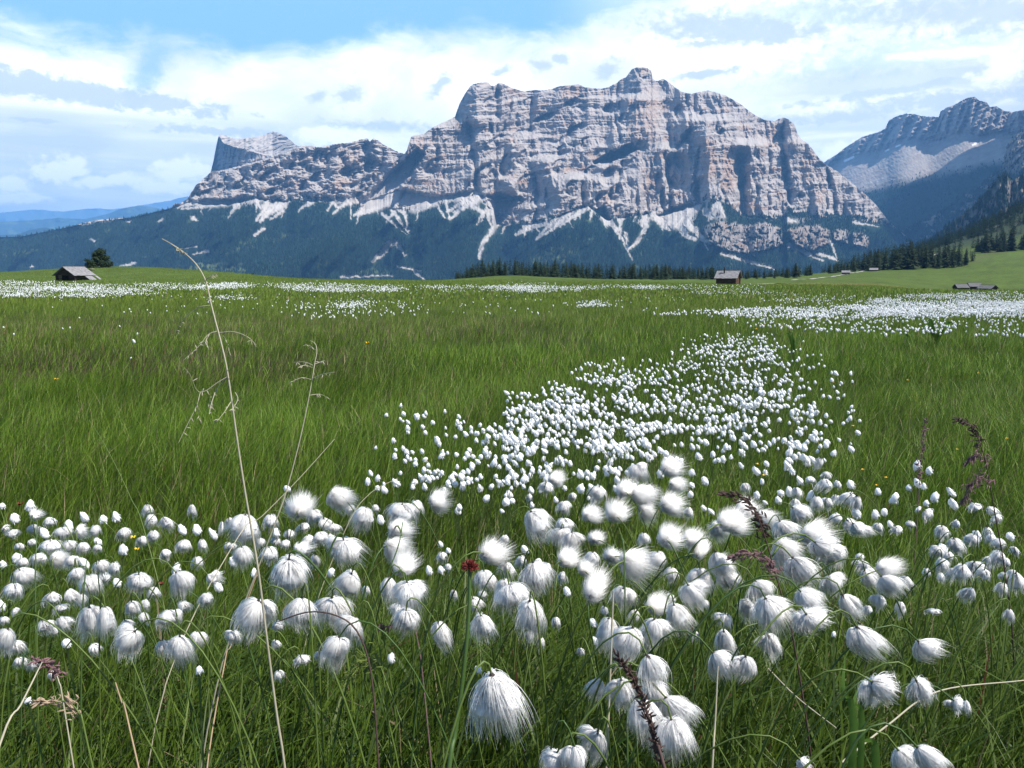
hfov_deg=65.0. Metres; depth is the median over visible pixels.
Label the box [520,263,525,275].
spruce
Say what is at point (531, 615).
cottongrass
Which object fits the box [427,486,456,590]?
cottongrass
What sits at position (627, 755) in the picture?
tall grass
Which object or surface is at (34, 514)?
cottongrass
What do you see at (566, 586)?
cottongrass
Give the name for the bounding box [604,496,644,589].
cottongrass
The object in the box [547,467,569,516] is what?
cottongrass
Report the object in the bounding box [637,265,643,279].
spruce
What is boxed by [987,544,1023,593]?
cottongrass
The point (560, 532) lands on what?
cottongrass
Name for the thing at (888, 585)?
cottongrass
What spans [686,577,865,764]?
cottongrass
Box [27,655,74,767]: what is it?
grass panicle
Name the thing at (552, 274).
spruce
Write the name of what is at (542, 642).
cottongrass
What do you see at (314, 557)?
cottongrass
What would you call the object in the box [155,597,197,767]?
cottongrass
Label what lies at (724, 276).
wooden hut
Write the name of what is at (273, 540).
cottongrass
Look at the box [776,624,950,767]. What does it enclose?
cottongrass
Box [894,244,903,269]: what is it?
spruce
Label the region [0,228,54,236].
hills
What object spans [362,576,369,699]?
cottongrass
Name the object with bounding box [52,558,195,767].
cottongrass
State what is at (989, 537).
cottongrass
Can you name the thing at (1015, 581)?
cottongrass
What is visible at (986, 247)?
spruce
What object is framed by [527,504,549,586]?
cottongrass
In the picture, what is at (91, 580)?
cottongrass
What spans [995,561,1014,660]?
cottongrass
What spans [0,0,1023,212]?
sky
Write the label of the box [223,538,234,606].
cottongrass
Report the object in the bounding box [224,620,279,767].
cottongrass
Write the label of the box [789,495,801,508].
cottongrass
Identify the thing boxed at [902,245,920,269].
spruce
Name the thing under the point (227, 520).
cottongrass
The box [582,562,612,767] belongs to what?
cottongrass
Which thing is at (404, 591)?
cottongrass
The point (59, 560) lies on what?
cottongrass
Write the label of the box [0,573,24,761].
cottongrass
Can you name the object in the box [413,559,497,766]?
cottongrass
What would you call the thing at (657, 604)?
cottongrass
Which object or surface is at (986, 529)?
cottongrass
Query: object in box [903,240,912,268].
spruce
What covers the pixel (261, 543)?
cottongrass
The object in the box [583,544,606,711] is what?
cottongrass
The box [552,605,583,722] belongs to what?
cottongrass
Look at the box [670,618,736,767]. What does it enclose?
cottongrass
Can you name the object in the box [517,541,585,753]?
cottongrass
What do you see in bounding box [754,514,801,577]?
cottongrass
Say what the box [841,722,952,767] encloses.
cottongrass
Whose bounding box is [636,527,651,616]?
cottongrass
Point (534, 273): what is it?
spruce
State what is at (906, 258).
spruce
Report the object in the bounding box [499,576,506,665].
cottongrass
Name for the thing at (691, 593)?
cottongrass
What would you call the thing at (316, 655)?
cottongrass
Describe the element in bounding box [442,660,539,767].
cottongrass
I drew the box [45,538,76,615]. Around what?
cottongrass
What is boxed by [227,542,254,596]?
cottongrass
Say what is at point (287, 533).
cottongrass
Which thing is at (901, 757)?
cottongrass
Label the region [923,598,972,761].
cottongrass
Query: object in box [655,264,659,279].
spruce
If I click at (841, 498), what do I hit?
cottongrass
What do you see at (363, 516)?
cottongrass
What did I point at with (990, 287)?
wooden hut
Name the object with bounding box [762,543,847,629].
cottongrass
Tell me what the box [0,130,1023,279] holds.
mountain forest
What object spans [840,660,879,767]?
broad leaf plant
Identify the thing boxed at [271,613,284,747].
cottongrass
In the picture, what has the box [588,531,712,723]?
cottongrass
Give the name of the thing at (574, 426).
cottongrass drift
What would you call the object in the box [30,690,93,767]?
grass panicle
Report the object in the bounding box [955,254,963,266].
spruce
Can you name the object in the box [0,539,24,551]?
cottongrass
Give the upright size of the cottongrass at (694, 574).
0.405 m
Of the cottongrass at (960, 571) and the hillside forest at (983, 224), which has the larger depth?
the hillside forest at (983, 224)
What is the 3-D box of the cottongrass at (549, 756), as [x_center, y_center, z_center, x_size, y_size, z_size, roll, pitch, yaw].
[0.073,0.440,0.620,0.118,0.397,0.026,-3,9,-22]
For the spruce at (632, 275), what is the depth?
346.96 m
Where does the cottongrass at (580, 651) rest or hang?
on the ground at (1002, 270)
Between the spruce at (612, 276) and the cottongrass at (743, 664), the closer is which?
the cottongrass at (743, 664)
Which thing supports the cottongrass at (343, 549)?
on the ground at (1002, 270)
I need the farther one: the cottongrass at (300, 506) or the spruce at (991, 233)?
the spruce at (991, 233)
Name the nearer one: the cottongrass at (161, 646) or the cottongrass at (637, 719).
the cottongrass at (637, 719)
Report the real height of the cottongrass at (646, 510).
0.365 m
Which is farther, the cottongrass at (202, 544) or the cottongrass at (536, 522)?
the cottongrass at (202, 544)
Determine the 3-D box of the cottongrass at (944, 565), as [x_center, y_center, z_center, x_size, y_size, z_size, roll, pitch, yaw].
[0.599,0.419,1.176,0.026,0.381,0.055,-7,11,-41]
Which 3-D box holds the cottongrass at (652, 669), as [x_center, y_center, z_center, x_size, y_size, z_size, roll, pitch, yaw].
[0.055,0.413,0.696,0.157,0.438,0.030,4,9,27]
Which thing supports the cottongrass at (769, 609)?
on the ground at (1002, 270)
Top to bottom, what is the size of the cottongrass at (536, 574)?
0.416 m
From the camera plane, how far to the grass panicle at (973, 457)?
1.26 m
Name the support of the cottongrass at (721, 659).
on the ground at (1002, 270)
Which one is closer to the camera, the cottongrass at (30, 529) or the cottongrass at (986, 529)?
the cottongrass at (986, 529)
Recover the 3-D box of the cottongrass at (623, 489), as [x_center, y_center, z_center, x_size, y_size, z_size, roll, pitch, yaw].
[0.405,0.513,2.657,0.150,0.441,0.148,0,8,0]
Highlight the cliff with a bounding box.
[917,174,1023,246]
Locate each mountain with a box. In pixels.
[0,67,907,279]
[824,97,1023,228]
[900,130,1023,247]
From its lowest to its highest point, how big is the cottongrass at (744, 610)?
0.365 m
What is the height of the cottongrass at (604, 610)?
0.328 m
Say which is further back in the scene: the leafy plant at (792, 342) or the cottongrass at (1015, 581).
the leafy plant at (792, 342)
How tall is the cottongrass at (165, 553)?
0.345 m
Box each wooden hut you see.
[51,266,100,280]
[714,266,742,283]
[952,284,969,289]
[967,282,981,290]
[977,285,999,289]
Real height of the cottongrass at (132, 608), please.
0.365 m
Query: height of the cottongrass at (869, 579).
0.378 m
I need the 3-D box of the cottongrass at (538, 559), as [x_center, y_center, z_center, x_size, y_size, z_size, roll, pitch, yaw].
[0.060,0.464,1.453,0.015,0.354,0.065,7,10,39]
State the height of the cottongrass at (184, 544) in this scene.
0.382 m
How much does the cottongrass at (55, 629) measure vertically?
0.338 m
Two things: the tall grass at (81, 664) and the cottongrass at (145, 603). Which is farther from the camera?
the cottongrass at (145, 603)
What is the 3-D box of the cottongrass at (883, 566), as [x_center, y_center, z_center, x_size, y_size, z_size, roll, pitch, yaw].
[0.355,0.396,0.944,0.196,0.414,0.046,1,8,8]
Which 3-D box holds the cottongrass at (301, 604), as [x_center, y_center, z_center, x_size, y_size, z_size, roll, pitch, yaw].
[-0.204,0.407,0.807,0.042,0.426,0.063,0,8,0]
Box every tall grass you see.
[34,520,39,767]
[80,560,86,767]
[278,611,379,767]
[298,480,393,677]
[349,522,402,767]
[621,534,628,764]
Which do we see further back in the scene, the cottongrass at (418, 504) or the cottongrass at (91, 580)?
the cottongrass at (418, 504)
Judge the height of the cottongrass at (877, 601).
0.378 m
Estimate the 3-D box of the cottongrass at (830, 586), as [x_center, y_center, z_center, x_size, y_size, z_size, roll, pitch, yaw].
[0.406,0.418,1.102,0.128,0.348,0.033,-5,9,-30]
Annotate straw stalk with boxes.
[0,662,42,746]
[90,422,181,707]
[115,682,139,767]
[147,439,334,767]
[162,239,285,767]
[200,341,333,767]
[206,574,256,767]
[605,592,613,767]
[711,665,718,767]
[767,668,835,727]
[842,680,1023,762]
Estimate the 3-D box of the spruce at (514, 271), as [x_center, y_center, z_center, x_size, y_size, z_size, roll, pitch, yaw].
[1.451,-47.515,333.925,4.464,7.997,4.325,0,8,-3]
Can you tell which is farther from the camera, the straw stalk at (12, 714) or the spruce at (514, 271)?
the spruce at (514, 271)
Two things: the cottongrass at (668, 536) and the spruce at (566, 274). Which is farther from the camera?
the spruce at (566, 274)
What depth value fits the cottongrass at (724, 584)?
1.00 m
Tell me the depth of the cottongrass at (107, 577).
1.90 m
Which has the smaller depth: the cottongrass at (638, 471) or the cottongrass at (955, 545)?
the cottongrass at (955, 545)
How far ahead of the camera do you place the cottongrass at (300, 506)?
2.46 m
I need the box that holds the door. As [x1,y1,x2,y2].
[62,275,68,280]
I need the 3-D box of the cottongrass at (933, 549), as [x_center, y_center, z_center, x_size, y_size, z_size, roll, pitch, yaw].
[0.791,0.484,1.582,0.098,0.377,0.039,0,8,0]
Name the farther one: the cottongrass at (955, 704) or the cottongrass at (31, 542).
the cottongrass at (31, 542)
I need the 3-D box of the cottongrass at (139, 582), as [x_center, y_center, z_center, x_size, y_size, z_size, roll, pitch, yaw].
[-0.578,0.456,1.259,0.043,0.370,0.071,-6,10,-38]
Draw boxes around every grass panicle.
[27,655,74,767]
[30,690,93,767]
[339,642,417,767]
[377,623,431,767]
[716,489,812,766]
[913,417,929,570]
[951,417,1015,697]
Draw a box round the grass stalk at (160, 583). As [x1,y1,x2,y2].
[159,581,179,707]
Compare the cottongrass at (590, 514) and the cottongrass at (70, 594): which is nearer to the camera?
the cottongrass at (70, 594)
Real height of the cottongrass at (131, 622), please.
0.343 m
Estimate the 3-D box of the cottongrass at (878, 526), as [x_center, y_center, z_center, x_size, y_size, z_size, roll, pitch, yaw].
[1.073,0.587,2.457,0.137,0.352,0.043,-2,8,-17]
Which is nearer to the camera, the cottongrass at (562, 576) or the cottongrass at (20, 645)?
the cottongrass at (20, 645)
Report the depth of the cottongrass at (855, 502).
2.67 m
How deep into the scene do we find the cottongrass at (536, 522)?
2.13 m
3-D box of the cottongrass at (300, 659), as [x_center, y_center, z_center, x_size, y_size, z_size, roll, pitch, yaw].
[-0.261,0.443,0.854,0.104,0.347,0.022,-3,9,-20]
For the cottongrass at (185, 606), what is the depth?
1.11 m
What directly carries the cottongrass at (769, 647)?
on the ground at (1002, 270)
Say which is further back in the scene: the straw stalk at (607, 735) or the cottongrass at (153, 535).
the cottongrass at (153, 535)
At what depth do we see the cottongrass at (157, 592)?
1.29 m
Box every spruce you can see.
[468,264,476,277]
[480,263,487,276]
[490,265,497,275]
[495,256,502,275]
[502,263,508,275]
[511,261,518,275]
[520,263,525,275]
[532,259,538,275]
[537,264,543,276]
[542,264,546,276]
[545,261,549,276]
[549,263,554,276]
[553,261,559,276]
[563,261,569,277]
[569,260,573,276]
[569,264,580,277]
[579,264,585,278]
[583,268,590,278]
[593,263,601,278]
[606,267,618,278]
[621,267,627,278]
[629,265,636,278]
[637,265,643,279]
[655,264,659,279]
[658,263,669,279]
[676,267,681,278]
[685,266,691,278]
[698,271,707,279]
[791,263,798,277]
[858,252,866,268]
[862,258,870,270]
[873,249,882,269]
[874,253,880,270]
[880,253,890,269]
[888,249,904,269]
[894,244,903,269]
[898,242,906,264]
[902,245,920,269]
[902,248,910,268]
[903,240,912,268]
[916,244,921,265]
[921,241,930,267]
[926,243,936,266]
[928,251,933,267]
[934,248,944,267]
[935,254,941,268]
[941,248,949,267]
[947,245,950,263]
[948,249,956,267]
[951,243,956,262]
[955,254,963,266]
[962,249,968,265]
[975,235,979,250]
[980,230,991,252]
[988,230,995,249]
[995,227,1007,245]
[995,236,1004,251]
[1001,234,1009,251]
[1006,229,1018,250]
[1018,238,1023,249]
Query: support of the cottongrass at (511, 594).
on the ground at (1002, 270)
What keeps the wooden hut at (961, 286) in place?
on the ground at (1002, 270)
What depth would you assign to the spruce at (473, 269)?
366.44 m
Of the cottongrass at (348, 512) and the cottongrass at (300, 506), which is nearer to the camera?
the cottongrass at (300, 506)
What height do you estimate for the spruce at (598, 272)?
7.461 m
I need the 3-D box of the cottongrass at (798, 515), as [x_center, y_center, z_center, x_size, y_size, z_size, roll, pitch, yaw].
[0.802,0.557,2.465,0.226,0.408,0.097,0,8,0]
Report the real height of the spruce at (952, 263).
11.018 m
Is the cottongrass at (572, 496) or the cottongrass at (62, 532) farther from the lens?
the cottongrass at (572, 496)
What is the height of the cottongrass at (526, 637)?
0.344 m
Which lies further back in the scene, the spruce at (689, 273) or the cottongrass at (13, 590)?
the spruce at (689, 273)
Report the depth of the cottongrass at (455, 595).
1.06 m
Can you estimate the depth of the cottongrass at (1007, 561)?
1.94 m
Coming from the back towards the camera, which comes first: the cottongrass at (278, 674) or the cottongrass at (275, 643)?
the cottongrass at (275, 643)
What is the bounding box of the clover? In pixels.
[447,559,479,767]
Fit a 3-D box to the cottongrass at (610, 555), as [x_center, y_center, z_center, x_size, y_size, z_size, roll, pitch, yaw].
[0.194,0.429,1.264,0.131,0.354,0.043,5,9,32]
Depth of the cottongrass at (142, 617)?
1.03 m
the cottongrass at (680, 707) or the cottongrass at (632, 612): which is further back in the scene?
the cottongrass at (632, 612)
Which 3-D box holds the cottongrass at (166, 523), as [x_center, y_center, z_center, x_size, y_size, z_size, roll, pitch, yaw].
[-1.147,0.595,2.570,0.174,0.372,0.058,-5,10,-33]
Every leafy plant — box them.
[787,332,799,359]
[924,319,953,344]
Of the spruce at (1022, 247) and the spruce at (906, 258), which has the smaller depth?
the spruce at (906, 258)
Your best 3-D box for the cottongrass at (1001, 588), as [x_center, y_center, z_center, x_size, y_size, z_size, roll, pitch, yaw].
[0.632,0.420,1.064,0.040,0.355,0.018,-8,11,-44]
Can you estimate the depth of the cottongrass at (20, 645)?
0.83 m
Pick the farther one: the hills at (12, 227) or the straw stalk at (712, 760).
the hills at (12, 227)
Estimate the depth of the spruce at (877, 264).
439.65 m
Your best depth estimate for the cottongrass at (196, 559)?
1.93 m
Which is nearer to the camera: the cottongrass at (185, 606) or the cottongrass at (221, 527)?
the cottongrass at (185, 606)
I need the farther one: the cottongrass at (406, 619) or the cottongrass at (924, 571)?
the cottongrass at (924, 571)
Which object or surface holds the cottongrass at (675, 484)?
on the ground at (1002, 270)
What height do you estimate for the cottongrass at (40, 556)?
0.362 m
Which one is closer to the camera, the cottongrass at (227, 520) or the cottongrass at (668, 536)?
the cottongrass at (668, 536)
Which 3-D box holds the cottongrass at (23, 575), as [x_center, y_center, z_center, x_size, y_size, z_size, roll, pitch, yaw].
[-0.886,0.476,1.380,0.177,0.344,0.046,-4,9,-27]
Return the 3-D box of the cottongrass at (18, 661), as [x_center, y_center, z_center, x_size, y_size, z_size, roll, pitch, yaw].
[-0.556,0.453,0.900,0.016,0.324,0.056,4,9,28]
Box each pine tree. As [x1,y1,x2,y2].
[84,258,94,267]
[86,248,112,267]
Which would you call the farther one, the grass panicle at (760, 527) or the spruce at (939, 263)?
the spruce at (939, 263)
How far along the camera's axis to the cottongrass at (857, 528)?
2.30 m
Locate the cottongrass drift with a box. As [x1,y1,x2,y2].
[0,280,1023,767]
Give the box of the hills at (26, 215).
[0,196,187,221]
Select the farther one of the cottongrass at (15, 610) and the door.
the door
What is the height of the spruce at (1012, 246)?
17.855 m
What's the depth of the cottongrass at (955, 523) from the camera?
2.59 m
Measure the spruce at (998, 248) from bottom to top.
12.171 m
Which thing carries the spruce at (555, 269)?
on the ground at (1002, 270)
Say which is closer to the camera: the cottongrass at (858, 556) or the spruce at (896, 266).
the cottongrass at (858, 556)
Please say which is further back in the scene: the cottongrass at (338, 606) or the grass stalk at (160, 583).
the grass stalk at (160, 583)
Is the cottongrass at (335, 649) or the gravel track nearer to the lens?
the cottongrass at (335, 649)
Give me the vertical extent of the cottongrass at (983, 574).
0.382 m
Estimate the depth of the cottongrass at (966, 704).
0.79 m
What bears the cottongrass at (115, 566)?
on the ground at (1002, 270)
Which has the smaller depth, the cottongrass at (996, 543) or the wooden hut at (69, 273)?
the cottongrass at (996, 543)
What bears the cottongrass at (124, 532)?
on the ground at (1002, 270)
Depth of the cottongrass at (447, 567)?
1.35 m
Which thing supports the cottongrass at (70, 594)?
on the ground at (1002, 270)
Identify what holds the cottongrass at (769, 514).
on the ground at (1002, 270)
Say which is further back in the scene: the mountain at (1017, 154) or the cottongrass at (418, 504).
the mountain at (1017, 154)
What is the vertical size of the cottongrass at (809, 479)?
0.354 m
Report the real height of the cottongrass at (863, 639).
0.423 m
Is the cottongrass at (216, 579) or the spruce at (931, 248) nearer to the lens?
the cottongrass at (216, 579)
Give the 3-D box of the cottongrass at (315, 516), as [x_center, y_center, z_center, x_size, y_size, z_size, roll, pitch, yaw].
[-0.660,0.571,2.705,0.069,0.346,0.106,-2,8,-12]
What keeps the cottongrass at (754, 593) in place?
on the ground at (1002, 270)
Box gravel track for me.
[793,271,862,279]
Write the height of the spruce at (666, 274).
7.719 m
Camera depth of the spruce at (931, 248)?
465.83 m
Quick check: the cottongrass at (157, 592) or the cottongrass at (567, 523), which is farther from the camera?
the cottongrass at (567, 523)
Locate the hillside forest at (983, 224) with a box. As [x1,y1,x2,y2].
[455,198,1023,278]
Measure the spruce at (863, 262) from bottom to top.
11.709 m
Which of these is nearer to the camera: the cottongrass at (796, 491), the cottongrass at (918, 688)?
the cottongrass at (918, 688)
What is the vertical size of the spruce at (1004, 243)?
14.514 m
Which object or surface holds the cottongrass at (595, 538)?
on the ground at (1002, 270)
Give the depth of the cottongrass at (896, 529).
2.50 m
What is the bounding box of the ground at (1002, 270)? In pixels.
[0,208,1023,767]
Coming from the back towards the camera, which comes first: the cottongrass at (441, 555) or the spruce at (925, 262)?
the spruce at (925, 262)
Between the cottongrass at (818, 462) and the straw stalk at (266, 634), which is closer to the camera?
the straw stalk at (266, 634)
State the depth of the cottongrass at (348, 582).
0.99 m
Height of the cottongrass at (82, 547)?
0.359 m
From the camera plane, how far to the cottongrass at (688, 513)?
2.64 m
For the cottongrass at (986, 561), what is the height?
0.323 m
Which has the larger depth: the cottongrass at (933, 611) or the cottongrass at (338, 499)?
the cottongrass at (338, 499)
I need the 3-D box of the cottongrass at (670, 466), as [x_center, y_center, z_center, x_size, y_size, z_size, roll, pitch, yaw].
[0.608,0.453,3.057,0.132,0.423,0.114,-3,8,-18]
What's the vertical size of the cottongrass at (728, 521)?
0.425 m
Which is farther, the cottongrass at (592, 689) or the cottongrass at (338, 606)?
the cottongrass at (338, 606)
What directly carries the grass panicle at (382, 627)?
on the ground at (1002, 270)
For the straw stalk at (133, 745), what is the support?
on the ground at (1002, 270)
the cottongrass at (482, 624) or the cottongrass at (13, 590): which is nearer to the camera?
the cottongrass at (482, 624)
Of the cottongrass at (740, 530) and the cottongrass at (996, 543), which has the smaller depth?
the cottongrass at (740, 530)
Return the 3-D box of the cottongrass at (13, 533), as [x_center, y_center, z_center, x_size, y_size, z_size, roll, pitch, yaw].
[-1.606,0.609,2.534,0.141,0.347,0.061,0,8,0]
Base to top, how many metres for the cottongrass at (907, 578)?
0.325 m
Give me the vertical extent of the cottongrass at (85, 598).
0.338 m
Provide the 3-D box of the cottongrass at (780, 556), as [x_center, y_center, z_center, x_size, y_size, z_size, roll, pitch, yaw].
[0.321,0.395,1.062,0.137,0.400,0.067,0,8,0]
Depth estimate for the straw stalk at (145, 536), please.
1.54 m
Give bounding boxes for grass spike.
[612,648,671,767]
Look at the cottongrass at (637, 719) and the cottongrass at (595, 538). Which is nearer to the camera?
the cottongrass at (637, 719)
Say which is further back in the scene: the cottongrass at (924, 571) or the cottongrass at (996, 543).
the cottongrass at (996, 543)
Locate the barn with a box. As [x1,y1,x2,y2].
[841,270,849,273]
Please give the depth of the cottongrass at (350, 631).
0.83 m
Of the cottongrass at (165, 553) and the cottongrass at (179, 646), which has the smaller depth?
the cottongrass at (179, 646)
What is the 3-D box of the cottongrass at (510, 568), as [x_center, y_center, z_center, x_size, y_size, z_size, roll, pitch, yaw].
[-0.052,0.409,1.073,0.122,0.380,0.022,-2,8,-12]
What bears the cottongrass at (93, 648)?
on the ground at (1002, 270)
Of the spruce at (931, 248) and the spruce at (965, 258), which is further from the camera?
the spruce at (931, 248)
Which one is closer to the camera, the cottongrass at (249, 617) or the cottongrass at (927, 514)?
the cottongrass at (249, 617)
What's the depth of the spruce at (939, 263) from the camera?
441.46 m
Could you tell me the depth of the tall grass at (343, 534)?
1.55 m
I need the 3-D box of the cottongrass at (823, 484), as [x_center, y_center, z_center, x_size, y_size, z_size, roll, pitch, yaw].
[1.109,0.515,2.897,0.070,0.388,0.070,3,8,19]
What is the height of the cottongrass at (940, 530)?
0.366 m
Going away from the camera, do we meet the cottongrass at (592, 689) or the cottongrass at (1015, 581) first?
the cottongrass at (592, 689)
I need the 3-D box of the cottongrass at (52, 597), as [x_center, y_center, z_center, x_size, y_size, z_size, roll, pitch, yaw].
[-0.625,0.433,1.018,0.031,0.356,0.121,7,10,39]
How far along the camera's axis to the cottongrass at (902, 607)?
0.99 m
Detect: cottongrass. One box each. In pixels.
[0,526,20,538]
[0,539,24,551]
[0,564,45,590]
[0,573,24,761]
[0,584,62,658]
[0,599,21,616]
[0,601,77,693]
[0,606,17,764]
[0,612,162,767]
[0,653,29,758]
[1,524,41,606]
[7,640,29,659]
[15,553,28,632]
[19,632,103,767]
[20,648,37,767]
[26,520,49,555]
[27,535,64,614]
[28,506,46,590]
[29,547,65,613]
[35,609,58,767]
[37,536,79,579]
[40,578,81,743]
[42,513,73,601]
[43,566,104,694]
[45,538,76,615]
[45,601,70,764]
[47,549,72,629]
[47,657,67,767]
[48,615,76,750]
[51,523,84,569]
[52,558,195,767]
[62,550,95,634]
[64,556,121,654]
[66,558,84,744]
[72,596,168,767]
[74,523,89,607]
[74,582,111,728]
[76,537,108,606]
[89,520,136,572]
[91,553,113,737]
[92,540,101,591]
[95,523,132,600]
[95,593,118,767]
[99,572,111,602]
[110,617,259,767]
[115,532,146,612]
[118,561,224,747]
[119,585,161,702]
[120,543,172,611]
[121,610,198,766]
[123,566,154,726]
[125,592,184,767]
[130,513,174,574]
[132,510,157,573]
[134,601,150,767]
[140,587,198,724]
[141,501,165,595]
[143,541,255,670]
[146,526,179,570]
[154,628,201,756]
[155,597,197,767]
[161,535,191,608]
[163,620,247,767]
[177,591,263,758]
[187,501,197,572]
[188,616,351,767]
[190,552,204,630]
[196,581,213,767]
[197,533,207,571]
[218,520,223,615]
[219,510,261,600]
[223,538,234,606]
[224,514,249,575]
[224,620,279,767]
[226,537,317,660]
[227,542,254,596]
[229,585,365,767]
[240,646,311,767]
[253,535,265,595]
[255,541,278,637]
[256,533,280,593]
[258,536,289,591]
[261,510,331,581]
[266,550,395,767]
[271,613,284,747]
[271,631,322,767]
[274,659,325,767]
[281,488,321,609]
[281,583,323,767]
[283,527,296,551]
[295,518,309,596]
[295,531,312,592]
[299,532,374,766]
[304,526,328,593]
[306,507,322,573]
[309,518,342,579]
[309,549,334,585]
[312,641,326,767]
[313,587,399,767]
[317,530,333,585]
[318,514,331,591]
[318,620,457,767]
[326,485,376,586]
[328,562,400,765]
[329,570,430,767]
[332,600,392,767]
[344,502,381,566]
[348,502,384,578]
[349,536,419,750]
[351,501,379,563]
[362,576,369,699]
[365,604,497,767]
[380,564,455,767]
[383,499,461,628]
[387,516,418,718]
[388,602,432,767]
[390,496,424,563]
[390,597,483,767]
[391,545,422,760]
[399,534,524,743]
[410,609,453,767]
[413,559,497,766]
[419,548,448,579]
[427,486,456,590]
[435,555,517,765]
[438,568,511,767]
[439,556,453,660]
[440,578,457,745]
[440,586,482,766]
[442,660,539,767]
[444,587,484,754]
[468,623,534,767]
[478,588,494,668]
[485,506,556,568]
[490,569,539,766]
[499,531,557,611]
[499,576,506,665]
[507,491,532,556]
[508,549,557,767]
[513,551,526,634]
[514,629,544,767]
[515,590,549,749]
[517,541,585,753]
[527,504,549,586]
[535,550,551,666]
[537,480,553,552]
[537,632,671,767]
[539,732,609,767]
[540,546,665,754]
[545,524,574,591]
[546,554,580,681]
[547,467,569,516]
[550,720,586,767]
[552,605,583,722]
[553,513,577,588]
[554,497,572,563]
[555,661,670,748]
[558,566,575,687]
[559,489,576,551]
[559,527,592,615]
[565,681,702,747]
[566,483,606,568]
[576,556,628,747]
[576,716,619,767]
[577,598,608,721]
[577,637,610,767]
[578,589,670,744]
[581,663,636,746]
[581,663,730,767]
[582,502,607,603]
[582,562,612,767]
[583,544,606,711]
[585,571,713,766]
[586,529,646,614]
[586,555,716,718]
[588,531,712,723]
[588,563,777,767]
[592,680,663,767]
[593,604,638,767]
[597,482,662,565]
[597,606,677,767]
[602,545,672,694]
[602,614,673,767]
[603,699,700,767]
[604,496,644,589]
[608,580,705,748]
[609,630,735,766]
[614,477,657,585]
[615,558,679,762]
[617,502,658,585]
[626,552,738,766]
[626,584,796,767]
[626,595,653,765]
[627,460,652,542]
[631,537,739,766]
[631,574,829,760]
[635,488,691,587]
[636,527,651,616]
[638,505,746,727]
[643,545,726,726]
[643,557,742,767]
[649,453,687,542]
[649,593,700,767]
[651,526,706,761]
[655,475,692,548]
[656,519,712,747]
[660,505,693,584]
[661,623,783,767]
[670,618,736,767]
[678,532,841,766]
[684,734,811,767]
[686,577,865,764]
[687,492,766,575]
[688,543,826,767]
[689,623,699,767]
[696,605,834,767]
[698,643,757,767]
[699,506,755,678]
[700,588,721,765]
[706,520,772,595]
[710,508,782,574]
[711,537,810,756]
[711,601,733,767]
[721,558,913,767]
[729,588,756,765]
[730,515,848,633]
[736,555,906,767]
[739,502,814,571]
[740,479,775,542]
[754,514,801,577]
[754,668,901,767]
[756,609,895,767]
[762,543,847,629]
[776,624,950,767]
[781,562,847,767]
[784,515,862,587]
[786,468,831,519]
[786,661,939,767]
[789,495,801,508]
[791,483,803,580]
[795,679,879,767]
[801,492,823,546]
[802,728,917,767]
[805,472,832,531]
[810,475,832,554]
[811,454,827,515]
[814,496,833,561]
[815,478,841,521]
[816,492,861,559]
[817,509,841,557]
[818,554,871,697]
[820,493,839,564]
[821,517,867,603]
[825,555,973,760]
[826,520,876,575]
[830,557,879,709]
[831,593,905,767]
[832,490,903,570]
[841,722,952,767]
[844,683,964,767]
[847,519,884,587]
[854,547,874,616]
[861,600,913,741]
[864,523,902,588]
[866,568,913,664]
[869,593,929,747]
[880,681,971,762]
[887,505,933,558]
[887,554,984,766]
[891,540,945,641]
[898,549,950,711]
[902,522,949,597]
[905,517,916,599]
[910,561,930,680]
[911,562,990,738]
[915,532,967,605]
[915,568,944,709]
[917,598,1015,744]
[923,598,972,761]
[926,499,982,580]
[937,509,1002,587]
[941,552,1010,607]
[942,549,959,628]
[942,557,954,724]
[950,517,979,562]
[954,530,995,601]
[955,576,993,766]
[959,501,1000,562]
[963,530,979,632]
[978,522,993,560]
[981,556,991,612]
[983,564,996,601]
[986,542,1020,613]
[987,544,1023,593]
[989,534,1015,559]
[989,573,1008,736]
[993,562,1023,766]
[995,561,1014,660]
[997,565,1023,647]
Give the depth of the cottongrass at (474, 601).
0.99 m
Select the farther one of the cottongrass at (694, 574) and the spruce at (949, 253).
the spruce at (949, 253)
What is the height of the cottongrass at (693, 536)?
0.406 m
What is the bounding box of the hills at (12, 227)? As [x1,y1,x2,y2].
[0,206,161,234]
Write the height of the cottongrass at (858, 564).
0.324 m
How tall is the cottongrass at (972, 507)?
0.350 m
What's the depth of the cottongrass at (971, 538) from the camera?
1.64 m
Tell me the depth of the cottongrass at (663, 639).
1.03 m
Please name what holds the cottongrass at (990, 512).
on the ground at (1002, 270)
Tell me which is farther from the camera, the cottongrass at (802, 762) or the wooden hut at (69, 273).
the wooden hut at (69, 273)
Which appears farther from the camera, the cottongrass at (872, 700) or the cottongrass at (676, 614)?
the cottongrass at (676, 614)
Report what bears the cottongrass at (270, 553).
on the ground at (1002, 270)
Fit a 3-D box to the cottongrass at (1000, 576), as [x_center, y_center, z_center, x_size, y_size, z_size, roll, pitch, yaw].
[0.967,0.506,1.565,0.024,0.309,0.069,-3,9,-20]
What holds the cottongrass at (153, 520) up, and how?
on the ground at (1002, 270)
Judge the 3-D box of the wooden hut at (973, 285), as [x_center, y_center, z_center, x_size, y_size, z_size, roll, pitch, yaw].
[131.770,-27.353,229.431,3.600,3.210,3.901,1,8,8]
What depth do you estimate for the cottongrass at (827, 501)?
2.71 m
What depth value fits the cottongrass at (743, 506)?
2.50 m
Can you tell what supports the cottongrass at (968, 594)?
on the ground at (1002, 270)
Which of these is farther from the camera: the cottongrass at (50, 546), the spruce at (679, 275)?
the spruce at (679, 275)

